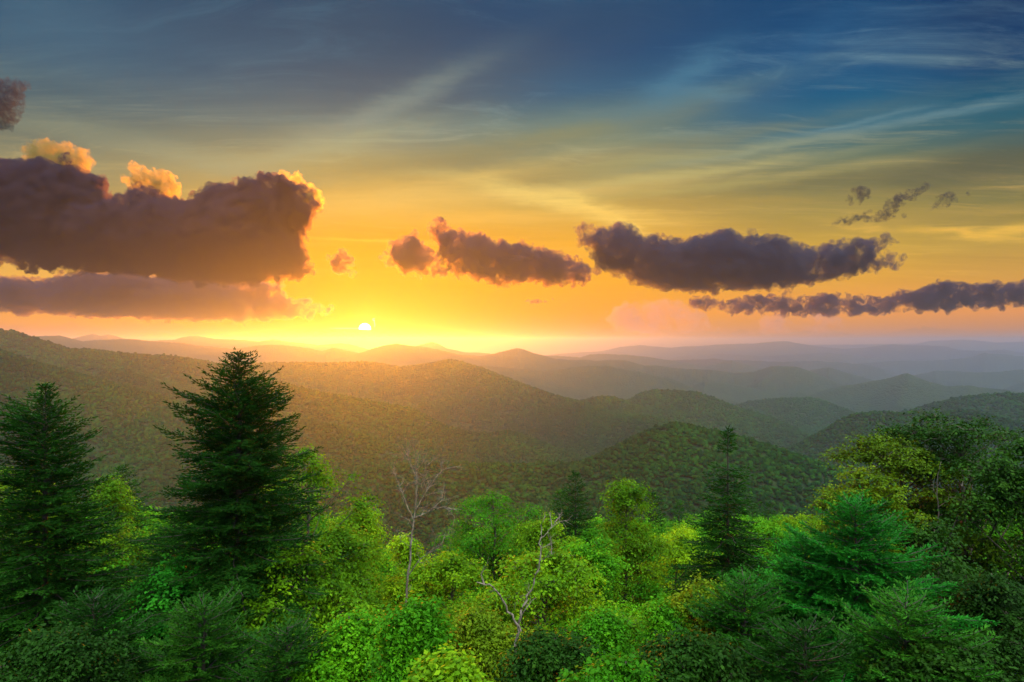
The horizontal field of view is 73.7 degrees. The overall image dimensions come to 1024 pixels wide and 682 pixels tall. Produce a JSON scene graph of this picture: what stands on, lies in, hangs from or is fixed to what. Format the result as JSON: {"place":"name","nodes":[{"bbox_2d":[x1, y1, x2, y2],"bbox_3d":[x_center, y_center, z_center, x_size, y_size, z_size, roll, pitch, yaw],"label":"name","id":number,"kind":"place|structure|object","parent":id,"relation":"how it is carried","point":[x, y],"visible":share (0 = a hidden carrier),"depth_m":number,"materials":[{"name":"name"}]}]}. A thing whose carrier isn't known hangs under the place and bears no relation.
{"place":"outdoors","nodes":[
{"label":"outdoors","id":0,"kind":"place"},
{"bbox_2d":[0,334,1023,566],"bbox_3d":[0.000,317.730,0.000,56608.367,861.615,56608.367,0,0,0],"label":"terrain","id":1,"kind":"structure","parent":0,"point":[858,378],"depth_m":5749.39,"materials":[{"name":"green plant"}]},
{"bbox_2d":[0,544,97,663],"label":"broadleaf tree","id":2,"kind":"object","parent":1,"relation":"on","point":[90,572],"depth_m":15.92,"materials":[{"name":"green plant"}]},
{"bbox_2d":[0,464,117,598],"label":"broadleaf tree","id":3,"kind":"object","parent":1,"relation":"on","point":[6,486],"visible":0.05,"depth_m":22.11,"materials":[{"name":"green plant"}]},
{"bbox_2d":[0,617,143,681],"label":"broadleaf tree","id":4,"kind":"object","parent":1,"relation":"on","point":[58,651],"visible":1,"depth_m":9.86,"materials":[{"name":"green plant"}]},
{"bbox_2d":[0,382,163,680],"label":"spruce tree","id":5,"kind":"object","parent":1,"relation":"on","point":[21,581],"visible":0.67,"depth_m":14.72,"materials":[{"name":"green plant"}]},
{"bbox_2d":[12,582,187,681],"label":"spruce tree","id":6,"kind":"object","parent":1,"relation":"on","point":[132,630],"visible":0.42,"depth_m":11.52,"materials":[{"name":"green plant"}]},
{"bbox_2d":[76,552,150,642],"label":"broadleaf tree","id":7,"kind":"object","parent":1,"relation":"on","point":[122,563],"visible":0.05,"depth_m":21.78,"materials":[{"name":"green plant"}]},
{"bbox_2d":[83,472,164,644],"bbox_3d":[-14.478,11.390,24.838,4.545,13.024,4.839,0,0,0],"label":"broadleaf tree","id":8,"kind":"object","parent":1,"relation":"on","point":[110,490],"visible":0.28,"depth_m":24.88,"materials":[{"name":"green plant"}]},
{"bbox_2d":[99,511,153,531],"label":"broadleaf tree","id":9,"kind":"object","parent":1,"relation":"on","point":[139,523],"visible":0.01,"depth_m":52.49,"materials":[{"name":"green plant"}]},
{"bbox_2d":[87,464,167,567],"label":"tree","id":10,"kind":"object","parent":1,"relation":"on","point":[140,516],"visible":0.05,"depth_m":36.15,"materials":[{"name":"green plant"}]},
{"bbox_2d":[99,526,177,602],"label":"broadleaf tree","id":11,"kind":"object","parent":1,"relation":"on","point":[138,551],"visible":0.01,"depth_m":34.09,"materials":[{"name":"green plant"}]},
{"bbox_2d":[118,509,160,537],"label":"broadleaf tree","id":12,"kind":"object","parent":1,"relation":"on","point":[145,515],"visible":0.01,"depth_m":59.21,"materials":[{"name":"green plant"}]},
{"bbox_2d":[113,507,204,654],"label":"tree","id":13,"kind":"object","parent":1,"relation":"on","point":[155,548],"visible":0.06,"depth_m":17.35,"materials":[{"name":"green plant"}]},
{"bbox_2d":[117,513,207,566],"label":"broadleaf tree","id":14,"kind":"object","parent":1,"relation":"on","point":[158,528],"visible":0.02,"depth_m":38.90,"materials":[{"name":"green plant"}]},
{"bbox_2d":[97,546,232,681],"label":"broadleaf tree","id":15,"kind":"object","parent":1,"relation":"on","point":[170,572],"visible":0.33,"depth_m":14.76,"materials":[{"name":"green plant"}]},
{"bbox_2d":[128,581,273,681],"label":"spruce tree","id":16,"kind":"object","parent":1,"relation":"on","point":[204,655],"visible":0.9,"depth_m":10.93,"materials":[{"name":"green plant"}]},
{"bbox_2d":[104,347,352,681],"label":"spruce tree","id":17,"kind":"object","parent":1,"relation":"on","point":[254,541],"visible":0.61,"depth_m":15.41,"materials":[{"name":"green plant"}]},
{"bbox_2d":[220,605,341,681],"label":"spruce tree","id":18,"kind":"object","parent":1,"relation":"on","point":[289,656],"visible":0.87,"depth_m":10.45,"materials":[{"name":"green plant"}]},
{"bbox_2d":[232,541,377,681],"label":"broadleaf tree","id":19,"kind":"object","parent":1,"relation":"on","point":[330,585],"visible":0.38,"depth_m":15.40,"materials":[{"name":"green plant"}]},
{"bbox_2d":[255,443,387,606],"bbox_3d":[-5.876,8.807,20.212,4.301,11.554,4.276,0,0,0],"label":"broadleaf tree","id":20,"kind":"object","parent":1,"relation":"on","point":[318,481],"visible":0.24,"depth_m":20.09,"materials":[{"name":"green plant"}]},
{"bbox_2d":[278,514,385,611],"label":"broadleaf tree","id":21,"kind":"object","parent":1,"relation":"on","point":[322,525],"visible":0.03,"depth_m":32.37,"materials":[{"name":"green plant"}]},
{"bbox_2d":[282,604,394,681],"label":"broadleaf tree","id":22,"kind":"object","parent":1,"relation":"on","point":[348,658],"visible":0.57,"depth_m":10.51,"materials":[{"name":"green plant"}]},
{"bbox_2d":[301,519,386,625],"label":"broadleaf tree","id":23,"kind":"object","parent":1,"relation":"on","point":[339,538],"visible":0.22,"depth_m":17.98,"materials":[{"name":"green plant"}]},
{"bbox_2d":[323,506,413,615],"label":"broadleaf tree","id":24,"kind":"object","parent":1,"relation":"on","point":[371,527],"visible":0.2,"depth_m":25.03,"materials":[{"name":"green plant"}]},
{"bbox_2d":[372,569,392,607],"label":"broadleaf tree","id":25,"kind":"object","parent":1,"relation":"on","point":[380,581],"visible":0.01,"depth_m":41.73,"materials":[{"name":"green plant"}]},
{"bbox_2d":[375,559,395,609],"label":"broadleaf tree","id":26,"kind":"object","parent":1,"relation":"on","point":[386,571],"visible":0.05,"depth_m":59.37,"materials":[{"name":"green plant"}]},
{"bbox_2d":[376,545,400,608],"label":"broadleaf tree","id":27,"kind":"object","parent":1,"relation":"on","point":[388,557],"depth_m":59.31,"materials":[{"name":"green plant"}]},
{"bbox_2d":[354,550,425,608],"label":"broadleaf tree","id":28,"kind":"object","parent":1,"relation":"on","point":[385,565],"visible":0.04,"depth_m":31.80,"materials":[{"name":"green plant"}]},
{"bbox_2d":[376,533,433,613],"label":"broadleaf tree","id":29,"kind":"object","parent":1,"relation":"on","point":[403,556],"visible":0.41,"depth_m":22.78,"materials":[{"name":"green plant"}]},
{"bbox_2d":[357,589,468,681],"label":"broadleaf tree","id":30,"kind":"object","parent":1,"relation":"on","point":[411,631],"visible":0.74,"depth_m":8.88,"materials":[{"name":"green plant"}]},
{"bbox_2d":[385,436,465,605],"bbox_3d":[-2.474,8.161,19.094,2.331,11.047,1.888,0,0,0],"label":"bare tree","id":31,"kind":"object","parent":1,"relation":"on","point":[413,518],"visible":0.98,"depth_m":18.98,"materials":[{"name":"grey wood"}]},
{"bbox_2d":[401,641,493,681],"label":"broadleaf tree","id":32,"kind":"object","parent":1,"relation":"on","point":[437,668],"visible":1,"depth_m":6.42,"materials":[{"name":"green plant"}]},
{"bbox_2d":[394,549,505,643],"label":"broadleaf tree","id":33,"kind":"object","parent":1,"relation":"on","point":[454,567],"visible":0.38,"depth_m":19.81,"materials":[{"name":"green plant"}]},
{"bbox_2d":[438,589,475,613],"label":"broadleaf tree","id":34,"kind":"object","parent":1,"relation":"on","point":[461,602],"visible":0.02,"depth_m":22.40,"materials":[{"name":"green plant"}]},
{"bbox_2d":[427,538,501,625],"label":"broadleaf tree","id":35,"kind":"object","parent":1,"relation":"on","point":[472,560],"visible":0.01,"depth_m":42.68,"materials":[{"name":"green plant"}]},
{"bbox_2d":[428,527,509,602],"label":"broadleaf tree","id":36,"kind":"object","parent":1,"relation":"on","point":[441,539],"visible":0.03,"depth_m":51.08,"materials":[{"name":"green plant"}]},
{"bbox_2d":[439,586,513,644],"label":"broadleaf tree","id":37,"kind":"object","parent":1,"relation":"on","point":[478,591],"visible":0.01,"depth_m":27.79,"materials":[{"name":"green plant"}]},
{"bbox_2d":[440,525,524,619],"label":"broadleaf tree","id":38,"kind":"object","parent":1,"relation":"on","point":[486,559],"visible":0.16,"depth_m":31.05,"materials":[{"name":"green plant"}]},
{"bbox_2d":[443,600,533,681],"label":"broadleaf tree","id":39,"kind":"object","parent":1,"relation":"on","point":[490,641],"visible":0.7,"depth_m":12.09,"materials":[{"name":"green plant"}]},
{"bbox_2d":[435,488,559,628],"bbox_3d":[-0.812,12.474,30.907,6.666,11.798,7.013,0,0,0],"label":"broadleaf tree","id":40,"kind":"object","parent":1,"relation":"on","point":[470,537],"visible":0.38,"depth_m":30.77,"materials":[{"name":"green plant"}]},
{"bbox_2d":[0,328,1023,569],"bbox_3d":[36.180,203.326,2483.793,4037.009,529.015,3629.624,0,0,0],"label":"forest","id":41,"kind":"object","parent":1,"relation":"on","point":[44,365],"visible":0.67,"depth_m":1763.19,"materials":[{"name":"green plant"}]},
{"bbox_2d":[481,525,547,623],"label":"broadleaf tree","id":42,"kind":"object","parent":1,"relation":"on","point":[505,538],"visible":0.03,"depth_m":60.07,"materials":[{"name":"green plant"}]},
{"bbox_2d":[477,504,569,673],"bbox_3d":[0.267,6.798,11.349,1.643,8.043,0.694,0,0,-28],"label":"bare snag","id":43,"kind":"object","parent":1,"relation":"on","point":[521,613],"visible":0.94,"depth_m":11.60,"materials":[{"name":"grey wood"}]},
{"bbox_2d":[493,580,572,630],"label":"broadleaf tree","id":44,"kind":"object","parent":1,"relation":"on","point":[510,618],"visible":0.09,"depth_m":20.88,"materials":[{"name":"green plant"}]},
{"bbox_2d":[502,538,586,622],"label":"broadleaf tree","id":45,"kind":"object","parent":1,"relation":"on","point":[558,548],"visible":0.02,"depth_m":38.66,"materials":[{"name":"green plant"}]},
{"bbox_2d":[497,510,594,623],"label":"broadleaf tree","id":46,"kind":"object","parent":1,"relation":"on","point":[528,537],"visible":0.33,"depth_m":27.55,"materials":[{"name":"green plant"}]},
{"bbox_2d":[492,623,607,681],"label":"broadleaf tree","id":47,"kind":"object","parent":1,"relation":"on","point":[545,656],"visible":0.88,"depth_m":9.83,"materials":[{"name":"green plant"}]},
{"bbox_2d":[456,542,646,648],"bbox_3d":[0.910,8.682,16.983,5.888,7.550,5.587,0,0,44],"label":"broadleaf tree","id":48,"kind":"object","parent":1,"relation":"on","point":[554,577],"visible":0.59,"depth_m":16.42,"materials":[{"name":"green plant"}]},
{"bbox_2d":[547,489,578,545],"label":"spruce tree","id":49,"kind":"object","parent":1,"relation":"on","point":[554,500],"visible":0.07,"depth_m":46.99,"materials":[{"name":"green plant"}]},
{"bbox_2d":[508,573,632,641],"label":"broadleaf tree","id":50,"kind":"object","parent":1,"relation":"on","point":[550,613],"depth_m":25.35,"materials":[{"name":"green plant"}]},
{"bbox_2d":[549,469,608,586],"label":"spruce tree","id":51,"kind":"object","parent":1,"relation":"on","point":[580,516],"visible":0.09,"depth_m":43.90,"materials":[{"name":"green plant"}]},
{"bbox_2d":[529,532,645,647],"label":"broadleaf tree","id":52,"kind":"object","parent":1,"relation":"on","point":[612,564],"visible":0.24,"depth_m":20.82,"materials":[{"name":"green plant"}]},
{"bbox_2d":[553,526,622,591],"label":"broadleaf tree","id":53,"kind":"object","parent":1,"relation":"on","point":[594,533],"visible":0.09,"depth_m":42.73,"materials":[{"name":"green plant"}]},
{"bbox_2d":[580,518,609,550],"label":"broadleaf tree","id":54,"kind":"object","parent":1,"relation":"on","point":[593,524],"visible":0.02,"depth_m":57.53,"materials":[{"name":"green plant"}]},
{"bbox_2d":[560,606,638,672],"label":"broadleaf tree","id":55,"kind":"object","parent":1,"relation":"on","point":[603,628],"visible":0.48,"depth_m":11.82,"materials":[{"name":"green plant"}]},
{"bbox_2d":[567,513,637,535],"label":"broadleaf tree","id":56,"kind":"object","parent":1,"relation":"on","point":[597,520],"visible":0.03,"depth_m":76.70,"materials":[{"name":"green plant"}]},
{"bbox_2d":[555,643,660,681],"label":"broadleaf tree","id":57,"kind":"object","parent":1,"relation":"on","point":[621,669],"visible":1,"depth_m":7.50,"materials":[{"name":"green plant"}]},
{"bbox_2d":[601,510,634,578],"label":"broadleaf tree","id":58,"kind":"object","parent":1,"relation":"on","point":[619,530],"visible":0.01,"depth_m":65.08,"materials":[{"name":"green plant"}]},
{"bbox_2d":[597,539,666,652],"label":"broadleaf tree","id":59,"kind":"object","parent":1,"relation":"on","point":[652,558],"visible":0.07,"depth_m":33.97,"materials":[{"name":"green plant"}]},
{"bbox_2d":[577,473,687,652],"bbox_3d":[4.047,10.553,25.286,4.366,11.309,5.085,0,0,-19],"label":"broadleaf tree","id":60,"kind":"object","parent":1,"relation":"on","point":[634,549],"visible":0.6,"depth_m":24.65,"materials":[{"name":"green plant"}]},
{"bbox_2d":[632,492,672,561],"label":"tree","id":61,"kind":"object","parent":1,"relation":"on","point":[655,515],"visible":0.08,"depth_m":65.96,"materials":[{"name":"green plant"}]},
{"bbox_2d":[624,573,681,658],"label":"broadleaf tree","id":62,"kind":"object","parent":1,"relation":"on","point":[644,596],"visible":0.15,"depth_m":23.42,"materials":[{"name":"green plant"}]},
{"bbox_2d":[628,516,686,583],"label":"broadleaf tree","id":63,"kind":"object","parent":1,"relation":"on","point":[646,521],"visible":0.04,"depth_m":49.95,"materials":[{"name":"green plant"}]},
{"bbox_2d":[638,520,677,541],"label":"broadleaf tree","id":64,"kind":"object","parent":1,"relation":"on","point":[665,525],"visible":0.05,"depth_m":64.80,"materials":[{"name":"green plant"}]},
{"bbox_2d":[631,591,693,669],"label":"broadleaf tree","id":65,"kind":"object","parent":1,"relation":"on","point":[660,620],"visible":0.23,"depth_m":12.74,"materials":[{"name":"green plant"}]},
{"bbox_2d":[632,544,705,654],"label":"broadleaf tree","id":66,"kind":"object","parent":1,"relation":"on","point":[668,570],"visible":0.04,"depth_m":34.22,"materials":[{"name":"green plant"}]},
{"bbox_2d":[652,517,688,526],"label":"broadleaf tree","id":67,"kind":"object","parent":1,"relation":"on","point":[669,520],"depth_m":101.84,"materials":[{"name":"green plant"}]},
{"bbox_2d":[628,521,718,657],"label":"broadleaf tree","id":68,"kind":"object","parent":1,"relation":"on","point":[681,533],"visible":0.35,"depth_m":26.68,"materials":[{"name":"green plant"}]},
{"bbox_2d":[646,534,711,590],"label":"broadleaf tree","id":69,"kind":"object","parent":1,"relation":"on","point":[680,569],"visible":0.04,"depth_m":39.17,"materials":[{"name":"green plant"}]},
{"bbox_2d":[667,499,691,529],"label":"spruce tree","id":70,"kind":"object","parent":1,"relation":"on","point":[677,513],"visible":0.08,"depth_m":83.98,"materials":[{"name":"green plant"}]},
{"bbox_2d":[683,513,697,527],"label":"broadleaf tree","id":71,"kind":"object","parent":1,"relation":"on","point":[690,515],"visible":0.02,"depth_m":132.98,"materials":[{"name":"green plant"}]},
{"bbox_2d":[658,520,729,540],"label":"broadleaf tree","id":72,"kind":"object","parent":1,"relation":"on","point":[700,530],"visible":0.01,"depth_m":62.21,"materials":[{"name":"green plant"}]},
{"bbox_2d":[688,515,704,548],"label":"broadleaf tree","id":73,"kind":"object","parent":1,"relation":"on","point":[694,526],"visible":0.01,"depth_m":82.86,"materials":[{"name":"green plant"}]},
{"bbox_2d":[686,532,717,591],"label":"broadleaf tree","id":74,"kind":"object","parent":1,"relation":"on","point":[702,536],"visible":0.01,"depth_m":52.01,"materials":[{"name":"green plant"}]},
{"bbox_2d":[631,620,778,681],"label":"broadleaf tree","id":75,"kind":"object","parent":1,"relation":"on","point":[692,657],"visible":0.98,"depth_m":8.89,"materials":[{"name":"green plant"}]},
{"bbox_2d":[663,569,772,679],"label":"broadleaf tree","id":76,"kind":"object","parent":1,"relation":"on","point":[684,597],"visible":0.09,"depth_m":12.93,"materials":[{"name":"green plant"}]},
{"bbox_2d":[660,424,783,630],"bbox_3d":[5.370,7.708,16.930,5.330,11.295,4.904,0,0,0],"label":"spruce tree","id":77,"kind":"object","parent":1,"relation":"on","point":[729,549],"visible":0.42,"depth_m":16.86,"materials":[{"name":"green plant"}]},
{"bbox_2d":[689,514,763,554],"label":"broadleaf tree","id":78,"kind":"object","parent":1,"relation":"on","point":[731,532],"depth_m":50.25,"materials":[{"name":"green plant"}]},
{"bbox_2d":[700,509,759,536],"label":"broadleaf tree","id":79,"kind":"object","parent":1,"relation":"on","point":[750,517],"visible":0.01,"depth_m":76.69,"materials":[{"name":"green plant"}]},
{"bbox_2d":[714,545,774,583],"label":"broadleaf tree","id":80,"kind":"object","parent":1,"relation":"on","point":[759,560],"depth_m":22.22,"materials":[{"name":"green plant"}]},
{"bbox_2d":[671,561,828,681],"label":"spruce tree","id":81,"kind":"object","parent":1,"relation":"on","point":[741,593],"visible":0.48,"depth_m":11.93,"materials":[{"name":"green plant"}]},
{"bbox_2d":[738,498,761,535],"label":"spruce tree","id":82,"kind":"object","parent":1,"relation":"on","point":[757,516],"visible":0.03,"depth_m":95.01,"materials":[{"name":"green plant"}]},
{"bbox_2d":[732,514,769,526],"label":"broadleaf tree","id":83,"kind":"object","parent":1,"relation":"on","point":[761,520],"visible":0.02,"depth_m":64.64,"materials":[{"name":"green plant"}]},
{"bbox_2d":[710,517,802,563],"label":"broadleaf tree","id":84,"kind":"object","parent":1,"relation":"on","point":[797,525],"visible":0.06,"depth_m":35.11,"materials":[{"name":"green plant"}]},
{"bbox_2d":[717,516,801,592],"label":"broadleaf tree","id":85,"kind":"object","parent":1,"relation":"on","point":[771,529],"visible":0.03,"depth_m":23.98,"materials":[{"name":"green plant"}]},
{"bbox_2d":[759,503,782,525],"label":"spruce tree","id":86,"kind":"object","parent":1,"relation":"on","point":[769,506],"visible":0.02,"depth_m":97.99,"materials":[{"name":"green plant"}]},
{"bbox_2d":[770,515,788,529],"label":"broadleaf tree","id":87,"kind":"object","parent":1,"relation":"on","point":[777,522],"depth_m":59.08,"materials":[{"name":"green plant"}]},
{"bbox_2d":[729,606,862,681],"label":"spruce tree","id":88,"kind":"object","parent":1,"relation":"on","point":[813,664],"visible":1,"depth_m":9.01,"materials":[{"name":"green plant"}]},
{"bbox_2d":[773,511,838,537],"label":"broadleaf tree","id":89,"kind":"object","parent":1,"relation":"on","point":[796,519],"visible":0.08,"depth_m":35.85,"materials":[{"name":"green plant"}]},
{"bbox_2d":[737,524,877,681],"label":"conifer tree","id":90,"kind":"object","parent":1,"relation":"on","point":[779,564],"visible":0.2,"depth_m":12.80,"materials":[{"name":"green plant"}]},
{"bbox_2d":[782,526,834,547],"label":"broadleaf tree","id":91,"kind":"object","parent":1,"relation":"on","point":[810,535],"depth_m":32.64,"materials":[{"name":"green plant"}]},
{"bbox_2d":[721,485,999,681],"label":"spruce tree","id":92,"kind":"object","parent":1,"relation":"on","point":[845,553],"visible":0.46,"depth_m":12.25,"materials":[{"name":"green plant"}]},
{"bbox_2d":[803,461,944,586],"bbox_3d":[8.976,8.582,17.702,4.450,10.920,3.949,0,0,0],"label":"broadleaf tree","id":93,"kind":"object","parent":1,"relation":"on","point":[830,496],"visible":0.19,"depth_m":17.48,"materials":[{"name":"green plant"}]},
{"bbox_2d":[796,573,1004,681],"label":"spruce tree","id":94,"kind":"object","parent":1,"relation":"on","point":[897,627],"visible":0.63,"depth_m":9.46,"materials":[{"name":"green plant"}]},
{"bbox_2d":[797,429,1023,620],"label":"broadleaf tree","id":95,"kind":"object","parent":1,"relation":"on","point":[893,459],"visible":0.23,"depth_m":17.71,"materials":[{"name":"green plant"}]},
{"bbox_2d":[826,404,1023,669],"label":"broadleaf tree","id":96,"kind":"object","parent":1,"relation":"on","point":[960,457],"visible":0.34,"depth_m":17.77,"materials":[{"name":"green plant"}]},
{"bbox_2d":[848,626,1023,681],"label":"broadleaf tree","id":97,"kind":"object","parent":1,"relation":"on","point":[945,664],"visible":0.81,"depth_m":8.97,"materials":[{"name":"green plant"}]},
{"bbox_2d":[853,513,1023,680],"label":"broadleaf tree","id":98,"kind":"object","parent":1,"relation":"on","point":[948,564],"visible":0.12,"depth_m":14.21,"materials":[{"name":"green plant"}]},
{"bbox_2d":[902,563,1023,681],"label":"broadleaf tree","id":99,"kind":"object","parent":1,"relation":"on","point":[995,598],"visible":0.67,"depth_m":11.75,"materials":[{"name":"green plant"}]},
{"bbox_2d":[931,463,1019,603],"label":"dead limb tree","id":100,"kind":"object","parent":1,"relation":"on","point":[943,503],"visible":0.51,"depth_m":16.73,"materials":[{"name":"brown wood"}]},
{"bbox_2d":[948,438,1023,678],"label":"broadleaf tree","id":101,"kind":"object","parent":1,"relation":"on","point":[1008,457],"visible":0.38,"depth_m":15.66,"materials":[{"name":"green plant"}]},
{"bbox_2d":[979,535,1023,577],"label":"broadleaf tree","id":102,"kind":"object","parent":1,"relation":"on","point":[1006,561],"visible":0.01,"depth_m":32.19,"materials":[{"name":"green plant"}]},
{"bbox_2d":[983,510,1023,547],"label":"broadleaf tree","id":103,"kind":"object","parent":1,"relation":"on","point":[989,527],"visible":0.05,"depth_m":52.81,"materials":[{"name":"green plant"}]},
{"bbox_2d":[983,523,1023,575],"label":"broadleaf tree","id":104,"kind":"object","parent":1,"relation":"on","point":[1008,534],"visible":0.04,"depth_m":32.16,"materials":[{"name":"green plant"}]},
{"bbox_2d":[0,0,1023,354],"label":"sky","id":105,"kind":"structure","parent":0,"point":[542,177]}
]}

